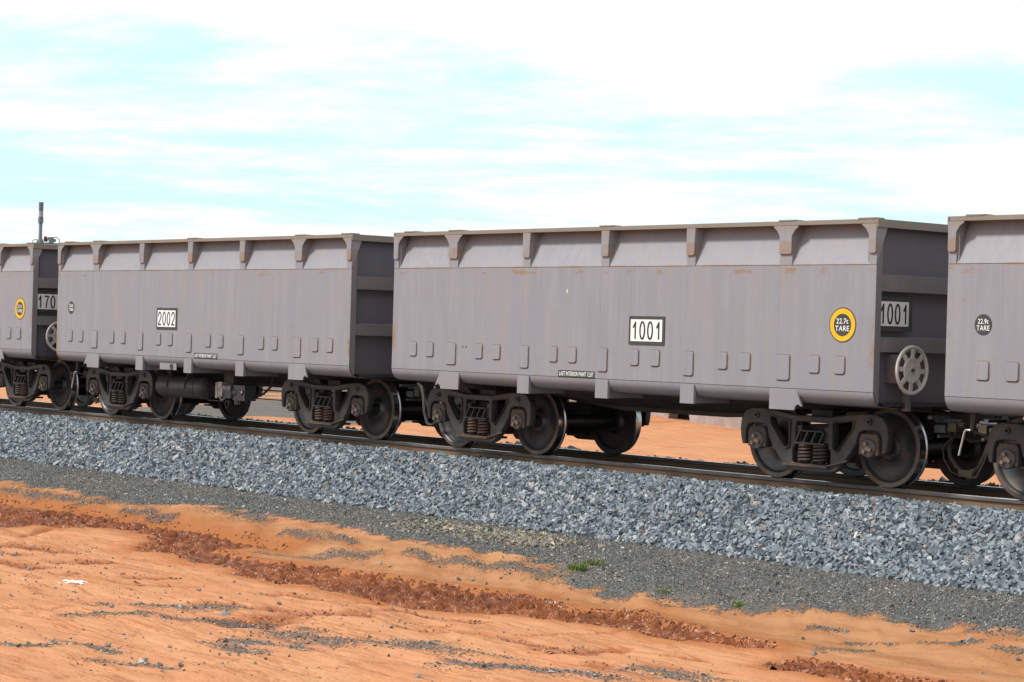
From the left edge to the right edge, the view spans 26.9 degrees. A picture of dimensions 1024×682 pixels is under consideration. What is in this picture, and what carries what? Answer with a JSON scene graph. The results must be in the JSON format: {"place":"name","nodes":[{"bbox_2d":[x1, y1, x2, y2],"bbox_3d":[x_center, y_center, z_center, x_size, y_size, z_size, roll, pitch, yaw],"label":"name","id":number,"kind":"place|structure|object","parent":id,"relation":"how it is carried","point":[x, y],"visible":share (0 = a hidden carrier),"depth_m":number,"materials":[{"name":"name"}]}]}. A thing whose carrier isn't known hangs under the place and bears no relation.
{"place":"outdoors","nodes":[
{"label":"outdoors","id":0,"kind":"place"},
{"bbox_2d":[0,504,952,681],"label":"dirt","id":1,"kind":"structure","parent":0,"point":[394,591],"depth_m":24.25,"materials":[{"name":"soil"}]},
{"bbox_2d":[0,370,1023,681],"bbox_3d":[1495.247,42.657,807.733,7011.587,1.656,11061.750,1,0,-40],"label":"ground","id":2,"kind":"structure","parent":0,"point":[26,612],"depth_m":21.36,"materials":[{"name":"orange soil"}]},
{"bbox_2d":[58,580,87,584],"bbox_3d":[-4.571,2.512,22.256,0.323,0.049,0.248,2,0,8],"label":"crumpled scrap","id":3,"kind":"object","parent":2,"relation":"on","point":[75,582],"visible":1,"depth_m":22.22,"materials":[{"name":"white paper"}]},
{"bbox_2d":[220,610,229,614],"bbox_3d":[-2.721,2.589,20.312,0.093,0.055,0.057,2,0,20],"label":"rock","id":4,"kind":"object","parent":2,"relation":"on","point":[224,612],"visible":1,"depth_m":20.30,"materials":[{"name":"stone"}]},
{"bbox_2d":[0,408,496,509],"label":"ballast stones","id":5,"kind":"object","parent":2,"relation":"on","point":[67,440],"visible":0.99,"depth_m":34.43,"materials":[{"name":"grey gravel"}]},
{"bbox_2d":[0,541,727,674],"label":"clay clods","id":6,"kind":"object","parent":2,"relation":"on","point":[370,610],"visible":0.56,"depth_m":21.08,"materials":[{"name":"brown soil"}]},
{"bbox_2d":[0,533,740,681],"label":"fine gravel","id":7,"kind":"structure","parent":2,"relation":"on","point":[180,664],"depth_m":18.29,"materials":[{"name":"gravel"}]},
{"bbox_2d":[0,495,952,681],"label":"clay clods","id":8,"kind":"object","parent":2,"relation":"on","point":[693,629],"visible":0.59,"depth_m":22.43,"materials":[{"name":"brown soil"}]},
{"bbox_2d":[379,514,602,551],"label":"buff stone chips","id":9,"kind":"object","parent":2,"relation":"on","point":[521,538],"visible":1,"depth_m":27.45,"materials":[{"name":"beige gravel"}]},
{"bbox_2d":[1,547,982,677],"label":"loose stones","id":10,"kind":"object","parent":2,"relation":"on","point":[970,638],"visible":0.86,"depth_m":21.55,"materials":[{"name":"stone"}]},
{"bbox_2d":[0,398,1023,510],"bbox_3d":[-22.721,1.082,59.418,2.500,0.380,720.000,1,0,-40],"label":"railway track","id":11,"kind":"structure","parent":2,"relation":"on","point":[977,495],"depth_m":31.07,"materials":[{"name":"metal"}]},
{"bbox_2d":[0,242,141,410],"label":"ore wagon","id":12,"kind":"object","parent":11,"relation":"on","point":[28,300],"visible":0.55,"depth_m":41.39,"materials":[{"name":"grey paint"}]},
{"bbox_2d":[32,202,59,244],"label":"antenna mast","id":13,"kind":"object","parent":12,"relation":"on","point":[51,240],"visible":0.96,"depth_m":40.94,"materials":[{"name":"grey metal"}]},
{"bbox_2d":[56,233,443,439],"bbox_3d":[-4.309,-0.107,37.712,3.486,3.246,10.830,1,0,-40],"label":"ore wagon","id":14,"kind":"object","parent":11,"relation":"on","point":[171,329],"visible":0.8,"depth_m":35.52,"materials":[{"name":"grey paint"}]},
{"bbox_2d":[392,217,996,488],"bbox_3d":[2.521,0.114,29.640,3.486,3.246,10.500,1,0,-40],"label":"ore wagon","id":15,"kind":"object","parent":11,"relation":"on","point":[774,335],"visible":0.95,"depth_m":27.31,"materials":[{"name":"grey paint"}]},
{"bbox_2d":[942,214,1023,499],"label":"ore wagon","id":16,"kind":"object","parent":11,"relation":"on","point":[984,369],"visible":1,"depth_m":23.88,"materials":[{"name":"grey paint"}]},
{"bbox_2d":[141,410,1002,487],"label":"ballast stones","id":17,"kind":"object","parent":2,"relation":"on","point":[942,479],"visible":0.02,"depth_m":34.11,"materials":[{"name":"grey gravel"}]},
{"bbox_2d":[567,563,587,570],"bbox_3d":[0.764,2.605,24.726,0.226,0.077,0.282,1,0,-40],"label":"grass tuft","id":18,"kind":"object","parent":2,"relation":"on","point":[579,567],"visible":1,"depth_m":24.68,"materials":[{"name":"green plant"}]},
{"bbox_2d":[579,557,605,566],"bbox_3d":[0.955,2.579,25.019,0.322,0.093,0.375,1,0,-40],"label":"grass tuft","id":19,"kind":"object","parent":2,"relation":"on","point":[600,562],"visible":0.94,"depth_m":24.95,"materials":[{"name":"plant"}]},
{"bbox_2d":[655,587,671,593],"bbox_3d":[1.649,2.714,23.317,0.179,0.055,0.216,1,0,-40],"label":"grass tuft","id":20,"kind":"object","parent":2,"relation":"on","point":[664,590],"visible":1,"depth_m":23.28,"materials":[{"name":"plant"}]},
{"bbox_2d":[388,457,1023,595],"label":"ballast stones","id":21,"kind":"object","parent":2,"relation":"on","point":[997,544],"visible":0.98,"depth_m":25.67,"materials":[{"name":"grey gravel"}]},
{"bbox_2d":[651,412,826,429],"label":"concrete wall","id":22,"kind":"structure","parent":2,"relation":"on","point":[733,422],"depth_m":63.28,"materials":[{"name":"concrete"}]},
{"bbox_2d":[733,600,746,606],"bbox_3d":[2.394,2.755,22.488,0.169,0.055,0.153,2,0,12],"label":"grass tuft","id":23,"kind":"object","parent":2,"relation":"on","point":[740,603],"visible":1,"depth_m":22.46,"materials":[{"name":"green plant"}]},
{"bbox_2d":[0,457,1023,653],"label":"fine gravel","id":24,"kind":"structure","parent":0,"point":[575,560],"depth_m":25.33,"materials":[{"name":"grey gravel"}]},
{"bbox_2d":[0,0,1023,244],"label":"sky","id":25,"kind":"structure","parent":0,"point":[128,120],"materials":[{"name":"white"}]}
]}

